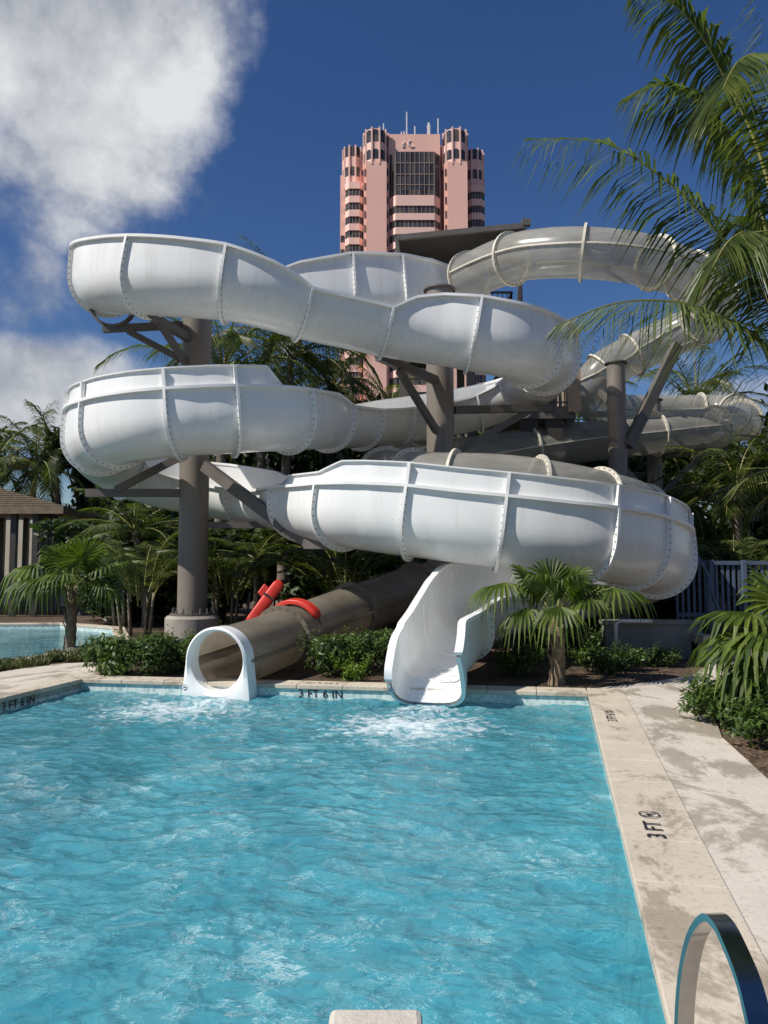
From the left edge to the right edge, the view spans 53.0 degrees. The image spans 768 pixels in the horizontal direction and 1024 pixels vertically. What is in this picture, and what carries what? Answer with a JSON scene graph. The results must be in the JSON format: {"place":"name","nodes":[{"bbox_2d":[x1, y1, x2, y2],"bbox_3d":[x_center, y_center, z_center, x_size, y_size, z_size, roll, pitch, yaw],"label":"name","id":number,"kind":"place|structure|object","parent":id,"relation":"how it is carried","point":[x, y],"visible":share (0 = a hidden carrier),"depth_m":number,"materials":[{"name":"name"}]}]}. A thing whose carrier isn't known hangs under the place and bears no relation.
{"place":"outdoors","nodes":[
{"label":"outdoors","id":0,"kind":"place"},
{"bbox_2d":[0,661,767,962],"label":"deck","id":1,"kind":"structure","parent":0,"point":[719,782],"depth_m":5.42,"materials":[{"name":"stone"}]},
{"bbox_2d":[698,556,725,633],"bbox_3d":[5.610,1.409,13.363,0.577,1.606,0.112,-3,-5,33],"label":"stair rail","id":2,"kind":"object","parent":1,"relation":"on","point":[710,593],"visible":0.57,"depth_m":13.31,"materials":[{"name":"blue metal"}]},
{"bbox_2d":[674,912,767,1023],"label":"grab rail","id":3,"kind":"object","parent":1,"relation":"attached to","point":[750,987],"visible":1,"depth_m":1.80,"materials":[{"name":"silver metal"}]},
{"bbox_2d":[675,560,767,633],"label":"fence","id":4,"kind":"object","parent":1,"relation":"on","point":[741,569],"visible":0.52,"depth_m":14.13,"materials":[{"name":"blue metal"}]},
{"bbox_2d":[0,585,767,778],"bbox_3d":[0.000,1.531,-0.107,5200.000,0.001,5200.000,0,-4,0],"label":"ground","id":5,"kind":"structure","parent":0,"point":[484,670],"depth_m":11.01,"materials":[{"name":"brown soil"}]},
{"bbox_2d":[0,426,18,481],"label":"broadleaf tree","id":6,"kind":"object","parent":5,"relation":"on","point":[8,436],"visible":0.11,"depth_m":36.39,"materials":[{"name":"green plant"}]},
{"bbox_2d":[0,419,54,502],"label":"coconut palm","id":7,"kind":"object","parent":5,"relation":"on","point":[13,444],"visible":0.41,"depth_m":33.41,"materials":[{"name":"green plant"}]},
{"bbox_2d":[3,519,71,605],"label":"garden wall","id":8,"kind":"structure","parent":5,"relation":"on","point":[7,548],"depth_m":28.97,"materials":[{"name":"beige paint"}]},
{"bbox_2d":[0,648,94,671],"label":"ground cover","id":9,"kind":"object","parent":5,"relation":"on","point":[47,658],"visible":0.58,"depth_m":11.83,"materials":[{"name":"green plant"}]},
{"bbox_2d":[0,400,96,521],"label":"coconut palm","id":10,"kind":"object","parent":5,"relation":"on","point":[35,464],"visible":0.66,"depth_m":31.56,"materials":[{"name":"green plant"}]},
{"bbox_2d":[0,399,106,505],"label":"coconut palm","id":11,"kind":"object","parent":5,"relation":"on","point":[51,459],"visible":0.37,"depth_m":32.09,"materials":[{"name":"green plant"}]},
{"bbox_2d":[0,488,108,615],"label":"pavilion","id":12,"kind":"structure","parent":5,"relation":"on","point":[15,507],"depth_m":23.86,"materials":[{"name":"brown wood"}]},
{"bbox_2d":[0,626,113,637],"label":"river basin","id":13,"kind":"object","parent":5,"relation":"in","point":[61,627],"visible":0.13,"depth_m":19.80,"materials":[{"name":"white concrete"}]},
{"bbox_2d":[0,629,111,658],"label":"river","id":14,"kind":"structure","parent":13,"relation":"in","point":[20,642],"depth_m":16.85,"materials":[{"name":"liquid"}]},
{"bbox_2d":[0,622,130,657],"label":"river kerb","id":15,"kind":"structure","parent":5,"relation":"on","point":[115,633],"depth_m":19.27,"materials":[{"name":"stone"}]},
{"bbox_2d":[0,533,131,648],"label":"fan palm","id":16,"kind":"object","parent":5,"relation":"on","point":[82,556],"visible":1,"depth_m":13.93,"materials":[{"name":"green plant"}]},
{"bbox_2d":[42,425,130,532],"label":"broadleaf tree","id":17,"kind":"object","parent":5,"relation":"on","point":[81,500],"visible":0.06,"depth_m":33.30,"materials":[{"name":"green plant"}]},
{"bbox_2d":[69,628,146,676],"bbox_3d":[-3.787,2.020,10.926,1.128,0.755,1.245,0,-4,0],"label":"shrub","id":18,"kind":"object","parent":5,"relation":"on","point":[108,655],"visible":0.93,"depth_m":10.69,"materials":[{"name":"green plant"}]},
{"bbox_2d":[55,485,178,627],"bbox_3d":[-6.322,1.100,19.453,3.898,3.601,3.822,0,-4,-6],"label":"coconut palm","id":19,"kind":"object","parent":5,"relation":"on","point":[132,523],"visible":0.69,"depth_m":19.29,"materials":[{"name":"green plant"}]},
{"bbox_2d":[58,533,177,627],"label":"areca palm","id":20,"kind":"object","parent":5,"relation":"on","point":[123,612],"visible":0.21,"depth_m":19.11,"materials":[{"name":"green plant"}]},
{"bbox_2d":[30,514,208,622],"bbox_3d":[-7.161,1.563,20.691,4.870,3.097,4.482,0,-4,-4],"label":"broadleaf tree","id":21,"kind":"object","parent":5,"relation":"on","point":[161,612],"visible":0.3,"depth_m":20.24,"materials":[{"name":"green plant"}]},
{"bbox_2d":[96,499,176,569],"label":"broadleaf tree","id":22,"kind":"object","parent":5,"relation":"on","point":[125,501],"visible":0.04,"depth_m":24.79,"materials":[{"name":"green plant"}]},
{"bbox_2d":[51,531,228,635],"bbox_3d":[-5.361,1.552,16.918,3.867,2.460,3.586,0,-4,0],"label":"areca palm","id":23,"kind":"object","parent":5,"relation":"on","point":[161,573],"visible":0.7,"depth_m":16.73,"materials":[{"name":"green plant"}]},
{"bbox_2d":[103,625,189,676],"bbox_3d":[-3.310,2.004,10.905,1.307,0.792,1.184,1,-4,-19],"label":"shrub","id":24,"kind":"object","parent":5,"relation":"on","point":[155,653],"visible":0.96,"depth_m":10.67,"materials":[{"name":"green plant"}]},
{"bbox_2d":[138,628,195,671],"bbox_3d":[-3.061,2.066,11.379,1.036,0.664,1.062,0,-4,0],"label":"shrub","id":25,"kind":"object","parent":5,"relation":"on","point":[180,655],"visible":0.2,"depth_m":11.20,"materials":[{"name":"green plant"}]},
{"bbox_2d":[181,625,217,641],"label":"shrub","id":26,"kind":"object","parent":5,"relation":"on","point":[192,632],"visible":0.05,"depth_m":13.01,"materials":[{"name":"green plant"}]},
{"bbox_2d":[85,309,328,641],"bbox_3d":[-3.402,-1.109,13.945,3.415,7.258,4.923,2,-5,-29],"label":"support post","id":27,"kind":"object","parent":5,"relation":"on","point":[197,472],"visible":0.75,"depth_m":14.31,"materials":[{"name":"grey metal"}]},
{"bbox_2d":[60,233,697,706],"bbox_3d":[-0.262,-1.619,14.507,9.503,8.644,9.990,3,-5,-41],"label":"water slide","id":28,"kind":"object","parent":27,"relation":"on","point":[476,529],"visible":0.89,"depth_m":12.60,"materials":[{"name":"plastic"}]},
{"bbox_2d":[408,668,458,701],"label":"running water","id":29,"kind":"structure","parent":28,"relation":"on","point":[422,696],"depth_m":9.34,"materials":[{"name":"white liquid"}]},
{"bbox_2d":[134,521,291,622],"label":"broadleaf tree","id":30,"kind":"object","parent":5,"relation":"on","point":[232,535],"visible":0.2,"depth_m":20.40,"materials":[{"name":"green plant"}]},
{"bbox_2d":[93,316,338,620],"bbox_3d":[-4.700,-1.893,22.156,6.032,9.948,6.058,-2,-5,30],"label":"coconut palm","id":31,"kind":"object","parent":5,"relation":"on","point":[222,343],"visible":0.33,"depth_m":21.73,"materials":[{"name":"green plant"}]},
{"bbox_2d":[164,451,281,611],"bbox_3d":[-5.286,-0.340,25.825,4.362,7.709,4.936,0,-4,-1],"label":"broadleaf tree","id":32,"kind":"object","parent":5,"relation":"on","point":[248,459],"visible":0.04,"depth_m":25.28,"materials":[{"name":"green plant"}]},
{"bbox_2d":[140,527,311,625],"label":"areca palm","id":33,"kind":"object","parent":5,"relation":"on","point":[220,574],"visible":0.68,"depth_m":17.08,"materials":[{"name":"green plant"}]},
{"bbox_2d":[218,614,245,625],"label":"shrub","id":34,"kind":"object","parent":5,"relation":"on","point":[233,621],"visible":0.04,"depth_m":15.64,"materials":[{"name":"green plant"}]},
{"bbox_2d":[208,529,316,607],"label":"coconut palm","id":35,"kind":"object","parent":5,"relation":"on","point":[258,584],"visible":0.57,"depth_m":18.41,"materials":[{"name":"green plant"}]},
{"bbox_2d":[212,322,340,609],"bbox_3d":[-3.957,-1.601,24.571,5.783,9.703,5.409,2,-4,-22],"label":"coconut palm","id":36,"kind":"object","parent":5,"relation":"on","point":[261,456],"visible":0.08,"depth_m":24.24,"materials":[{"name":"green plant"}]},
{"bbox_2d":[211,235,382,605],"bbox_3d":[-3.109,-2.556,24.241,6.058,11.562,6.032,-2,-4,22],"label":"coconut palm","id":37,"kind":"object","parent":5,"relation":"on","point":[307,357],"visible":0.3,"depth_m":24.11,"materials":[{"name":"green plant"}]},
{"bbox_2d":[266,448,350,605],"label":"broadleaf tree","id":38,"kind":"object","parent":5,"relation":"on","point":[296,468],"visible":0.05,"depth_m":25.60,"materials":[{"name":"green plant"}]},
{"bbox_2d":[270,345,388,403],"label":"coconut palm","id":39,"kind":"object","parent":5,"relation":"on","point":[341,390],"visible":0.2,"depth_m":26.79,"materials":[{"name":"green plant"}]},
{"bbox_2d":[0,683,660,1000],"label":"pool basin","id":40,"kind":"object","parent":5,"relation":"in","point":[383,695],"visible":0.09,"depth_m":9.56,"materials":[{"name":"blue tile"}]},
{"bbox_2d":[2,695,34,710],"bbox_3d":[-4.275,2.234,9.022,0.001,0.098,0.559,-1,-4,12],"label":"depth marking","id":41,"kind":"object","parent":40,"relation":"attached to","point":[21,702],"visible":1,"depth_m":9.06,"materials":[{"name":"black paint"}]},
{"bbox_2d":[299,689,341,697],"bbox_3d":[-0.796,2.278,9.646,0.559,0.098,0.001,-1,-4,10],"label":"depth marking","id":42,"kind":"object","parent":40,"relation":"attached to","point":[324,693],"visible":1,"depth_m":9.64,"materials":[{"name":"black paint"}]},
{"bbox_2d":[0,690,665,1023],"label":"water","id":43,"kind":"structure","parent":40,"relation":"in","point":[189,859],"depth_m":4.25,"materials":[{"name":"blue liquid"}]},
{"bbox_2d":[329,1010,422,1023],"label":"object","id":44,"kind":"structure","parent":40,"relation":"on","point":[375,1017],"depth_m":2.57,"materials":[{"name":"white stone"}]},
{"bbox_2d":[0,674,767,1023],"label":"coping","id":45,"kind":"object","parent":40,"relation":"on","point":[678,882],"visible":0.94,"depth_m":4.12,"materials":[{"name":"stone"}]},
{"bbox_2d":[604,710,616,720],"bbox_3d":[2.252,2.023,7.661,0.095,0.001,0.539,-1,-4,12],"label":"depth marking","id":46,"kind":"object","parent":45,"relation":"on","point":[606,711],"visible":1,"depth_m":7.71,"materials":[{"name":"black paint"}]},
{"bbox_2d":[638,811,665,837],"bbox_3d":[1.547,1.798,4.451,0.124,0.002,0.462,-1,-4,14],"label":"depth marking","id":47,"kind":"object","parent":45,"relation":"on","point":[645,827],"visible":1,"depth_m":4.43,"materials":[{"name":"black paint"}]},
{"bbox_2d":[264,545,405,593],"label":"areca palm","id":48,"kind":"object","parent":5,"relation":"on","point":[334,559],"visible":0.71,"depth_m":17.20,"materials":[{"name":"green plant"}]},
{"bbox_2d":[296,623,380,677],"bbox_3d":[-0.701,2.004,10.906,1.307,0.792,1.184,-1,-4,15],"label":"shrub","id":49,"kind":"object","parent":5,"relation":"on","point":[326,646],"visible":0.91,"depth_m":10.68,"materials":[{"name":"green plant"}]},
{"bbox_2d":[262,528,414,605],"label":"broadleaf tree","id":50,"kind":"object","parent":5,"relation":"on","point":[294,587],"visible":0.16,"depth_m":19.72,"materials":[{"name":"green plant"}]},
{"bbox_2d":[328,649,378,681],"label":"shrub","id":51,"kind":"object","parent":5,"relation":"on","point":[350,673],"visible":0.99,"depth_m":10.19,"materials":[{"name":"green plant"}]},
{"bbox_2d":[340,624,393,670],"bbox_3d":[-0.157,2.035,11.351,1.184,0.792,1.307,0,-4,-4],"label":"shrub","id":52,"kind":"object","parent":5,"relation":"on","point":[380,644],"visible":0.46,"depth_m":11.31,"materials":[{"name":"green plant"}]},
{"bbox_2d":[309,392,426,471],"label":"broadleaf tree","id":53,"kind":"object","parent":5,"relation":"on","point":[328,459],"visible":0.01,"depth_m":24.38,"materials":[{"name":"green plant"}]},
{"bbox_2d":[328,549,426,621],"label":"broadleaf tree","id":54,"kind":"object","parent":5,"relation":"on","point":[417,560],"visible":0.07,"depth_m":19.10,"materials":[{"name":"green plant"}]},
{"bbox_2d":[333,359,424,402],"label":"coconut palm","id":55,"kind":"object","parent":5,"relation":"on","point":[390,387],"visible":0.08,"depth_m":28.31,"materials":[{"name":"green plant"}]},
{"bbox_2d":[340,112,485,455],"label":"hotel tower","id":56,"kind":"structure","parent":5,"relation":"on","point":[406,183],"depth_m":165.26,"materials":[{"name":"pink paint"}]},
{"bbox_2d":[341,236,343,379],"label":"side window","id":57,"kind":"structure","parent":56,"relation":"in","point":[342,237],"depth_m":168.45,"materials":[{"name":"black glass"}]},
{"bbox_2d":[364,169,446,354],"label":"slot window","id":58,"kind":"structure","parent":56,"relation":"in","point":[364,169],"depth_m":165.16,"materials":[{"name":"black glass"}]},
{"bbox_2d":[390,151,439,197],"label":"bay window","id":59,"kind":"structure","parent":56,"relation":"in","point":[411,173],"depth_m":165.24,"materials":[{"name":"grey glass"}]},
{"bbox_2d":[375,283,553,568],"bbox_3d":[1.667,-0.993,15.091,4.019,7.087,1.465,1,-4,-12],"label":"support post","id":60,"kind":"object","parent":5,"relation":"on","point":[438,410],"visible":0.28,"depth_m":15.16,"materials":[{"name":"grey metal"}]},
{"bbox_2d":[454,430,481,437],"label":"broadleaf tree","id":61,"kind":"object","parent":5,"relation":"on","point":[478,432],"depth_m":25.83,"materials":[{"name":"green plant"}]},
{"bbox_2d":[399,291,580,626],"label":"start tower","id":62,"kind":"structure","parent":5,"relation":"on","point":[566,402],"depth_m":18.44,"materials":[{"name":"beige paint"}]},
{"bbox_2d":[395,218,530,301],"bbox_3d":[2.199,-6.022,20.861,3.881,3.455,4.520,0,-4,0],"label":"shade canopy","id":63,"kind":"object","parent":62,"relation":"on","point":[445,246],"visible":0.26,"depth_m":19.00,"materials":[{"name":"grey fabric"}]},
{"bbox_2d":[492,632,547,676],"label":"shrub","id":64,"kind":"object","parent":5,"relation":"on","point":[512,662],"visible":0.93,"depth_m":10.68,"materials":[{"name":"green plant"}]},
{"bbox_2d":[507,627,563,656],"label":"shrub","id":65,"kind":"object","parent":5,"relation":"on","point":[526,642],"visible":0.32,"depth_m":12.83,"materials":[{"name":"green plant"}]},
{"bbox_2d":[464,557,658,686],"bbox_3d":[2.285,1.423,9.917,2.519,1.723,1.525,0,-4,0],"label":"fan palm","id":66,"kind":"object","parent":5,"relation":"on","point":[562,583],"visible":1,"depth_m":9.81,"materials":[{"name":"green plant"}]},
{"bbox_2d":[568,622,575,632],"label":"areca palm","id":67,"kind":"object","parent":5,"relation":"on","point":[569,629],"depth_m":17.00,"materials":[{"name":"green plant"}]},
{"bbox_2d":[546,623,610,654],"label":"shrub","id":68,"kind":"object","parent":5,"relation":"on","point":[592,638],"visible":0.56,"depth_m":12.95,"materials":[{"name":"green plant"}]},
{"bbox_2d":[565,636,634,675],"bbox_3d":[3.022,2.062,10.923,0.933,0.598,0.956,4,-5,-42],"label":"shrub","id":69,"kind":"object","parent":5,"relation":"on","point":[598,660],"visible":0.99,"depth_m":10.85,"materials":[{"name":"green plant"}]},
{"bbox_2d":[563,326,638,423],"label":"coconut palm","id":70,"kind":"object","parent":5,"relation":"on","point":[578,415],"visible":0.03,"depth_m":27.23,"materials":[{"name":"green plant"}]},
{"bbox_2d":[584,612,640,625],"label":"broadleaf tree","id":71,"kind":"object","parent":5,"relation":"on","point":[592,622],"depth_m":19.70,"materials":[{"name":"green plant"}]},
{"bbox_2d":[575,455,664,482],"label":"broadleaf tree","id":72,"kind":"object","parent":5,"relation":"on","point":[637,468],"visible":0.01,"depth_m":24.19,"materials":[{"name":"green plant"}]},
{"bbox_2d":[607,640,659,670],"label":"shrub","id":73,"kind":"object","parent":5,"relation":"on","point":[637,658],"visible":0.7,"depth_m":11.21,"materials":[{"name":"green plant"}]},
{"bbox_2d":[510,0,767,430],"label":"coconut palm","id":74,"kind":"object","parent":5,"relation":"on","point":[740,251],"visible":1,"depth_m":6.93,"materials":[{"name":"green plant"}]},
{"bbox_2d":[598,341,682,618],"bbox_3d":[5.952,-0.646,17.805,1.979,6.772,1.292,-1,-4,20],"label":"support post","id":75,"kind":"object","parent":5,"relation":"on","point":[621,439],"visible":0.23,"depth_m":17.67,"materials":[{"name":"grey metal"}]},
{"bbox_2d":[182,222,763,700],"bbox_3d":[3.701,-1.598,16.497,17.690,8.891,5.441,3,-5,-36],"label":"tube slide","id":76,"kind":"object","parent":75,"relation":"on","point":[252,650],"visible":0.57,"depth_m":15.18,"materials":[{"name":"plastic"}]},
{"bbox_2d":[246,579,282,619],"bbox_3d":[-2.006,1.526,12.928,0.638,0.782,0.174,1,-4,-16],"label":"rescue float","id":77,"kind":"object","parent":76,"relation":"on","point":[267,594],"visible":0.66,"depth_m":12.90,"materials":[{"name":"red plastic"}]},
{"bbox_2d":[275,598,320,625],"bbox_3d":[-1.386,1.572,11.875,0.931,0.486,0.219,-2,-4,25],"label":"rescue float","id":78,"kind":"object","parent":76,"relation":"on","point":[312,609],"visible":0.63,"depth_m":11.73,"materials":[{"name":"red plastic"}]},
{"bbox_2d":[599,619,704,658],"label":"retaining wall","id":79,"kind":"structure","parent":5,"relation":"on","point":[667,631],"depth_m":12.69,"materials":[{"name":"concrete"}]},
{"bbox_2d":[614,619,652,649],"bbox_3d":[4.057,1.996,12.541,0.627,0.499,0.060,0,-4,0],"label":"drain pipe","id":80,"kind":"object","parent":79,"relation":"attached to","point":[627,621],"visible":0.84,"depth_m":12.53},
{"bbox_2d":[641,639,683,667],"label":"shrub","id":81,"kind":"object","parent":5,"relation":"on","point":[666,657],"visible":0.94,"depth_m":11.67,"materials":[{"name":"green plant"}]},
{"bbox_2d":[641,449,711,605],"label":"broadleaf tree","id":82,"kind":"object","parent":5,"relation":"on","point":[676,470],"visible":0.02,"depth_m":26.29,"materials":[{"name":"green plant"}]},
{"bbox_2d":[647,398,727,600],"bbox_3d":[8.067,-0.062,20.655,2.215,6.005,0.660,0,-4,0],"label":"support post","id":83,"kind":"object","parent":5,"relation":"on","point":[654,468],"visible":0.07,"depth_m":20.56,"materials":[{"name":"grey metal"}]},
{"bbox_2d":[611,535,767,630],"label":"hedge","id":84,"kind":"object","parent":5,"relation":"on","point":[662,610],"visible":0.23,"depth_m":17.32,"materials":[{"name":"green plant"}]},
{"bbox_2d":[627,451,764,542],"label":"coconut palm","id":85,"kind":"object","parent":5,"relation":"on","point":[698,508],"visible":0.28,"depth_m":21.88,"materials":[{"name":"green plant"}]},
{"bbox_2d":[632,344,767,539],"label":"coconut palm","id":86,"kind":"object","parent":5,"relation":"on","point":[725,387],"visible":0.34,"depth_m":25.64,"materials":[{"name":"green plant"}]},
{"bbox_2d":[675,674,744,719],"bbox_3d":[3.420,1.885,7.785,0.876,0.598,0.841,0,-4,0],"label":"shrub","id":87,"kind":"object","parent":5,"relation":"on","point":[714,680],"visible":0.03,"depth_m":7.87,"materials":[{"name":"green plant"}]},
{"bbox_2d":[652,418,767,628],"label":"coconut palm","id":88,"kind":"object","parent":5,"relation":"on","point":[720,490],"visible":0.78,"depth_m":18.58,"materials":[{"name":"green plant"}]},
{"bbox_2d":[665,428,767,552],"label":"broadleaf tree","id":89,"kind":"object","parent":5,"relation":"on","point":[758,529],"visible":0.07,"depth_m":24.81,"materials":[{"name":"green plant"}]},
{"bbox_2d":[673,670,764,731],"bbox_3d":[3.274,1.846,7.308,0.865,0.615,0.901,0,-4,0],"label":"shrub","id":90,"kind":"object","parent":5,"relation":"on","point":[707,704],"visible":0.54,"depth_m":7.34,"materials":[{"name":"green plant"}]},
{"bbox_2d":[691,633,751,662],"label":"retaining wall","id":91,"kind":"structure","parent":5,"relation":"on","point":[699,640],"depth_m":12.36,"materials":[{"name":"concrete"}]},
{"bbox_2d":[686,566,767,737],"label":"fan palm","id":92,"kind":"object","parent":5,"relation":"on","point":[745,639],"visible":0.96,"depth_m":7.24,"materials":[{"name":"green plant"}]},
{"bbox_2d":[690,528,767,633],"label":"areca palm","id":93,"kind":"object","parent":5,"relation":"on","point":[733,541],"visible":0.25,"depth_m":15.96,"materials":[{"name":"green plant"}]},
{"bbox_2d":[699,415,767,547],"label":"coconut palm","id":94,"kind":"object","parent":5,"relation":"on","point":[751,514],"visible":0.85,"depth_m":17.27,"materials":[{"name":"green plant"}]},
{"bbox_2d":[710,383,767,545],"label":"broadleaf tree","id":95,"kind":"object","parent":5,"relation":"on","point":[763,451],"visible":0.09,"depth_m":23.71,"materials":[{"name":"green plant"}]},
{"bbox_2d":[710,655,767,698],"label":"shrub","id":96,"kind":"object","parent":5,"relation":"on","point":[760,687],"visible":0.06,"depth_m":7.67,"materials":[{"name":"green plant"}]},
{"bbox_2d":[723,693,767,747],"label":"shrub","id":97,"kind":"object","parent":5,"relation":"on","point":[751,725],"visible":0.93,"depth_m":6.48,"materials":[{"name":"green plant"}]},
{"bbox_2d":[728,677,767,740],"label":"shrub","id":98,"kind":"object","parent":5,"relation":"on","point":[764,700],"visible":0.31,"depth_m":6.76,"materials":[{"name":"green plant"}]},
{"bbox_2d":[755,712,767,734],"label":"shrub","id":99,"kind":"object","parent":5,"relation":"on","point":[765,719],"visible":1,"depth_m":6.21,"materials":[{"name":"green plant"}]},
{"bbox_2d":[0,0,767,517],"label":"sky","id":100,"kind":"structure","parent":0,"point":[218,120],"materials":[{"name":"blue"}]}
]}

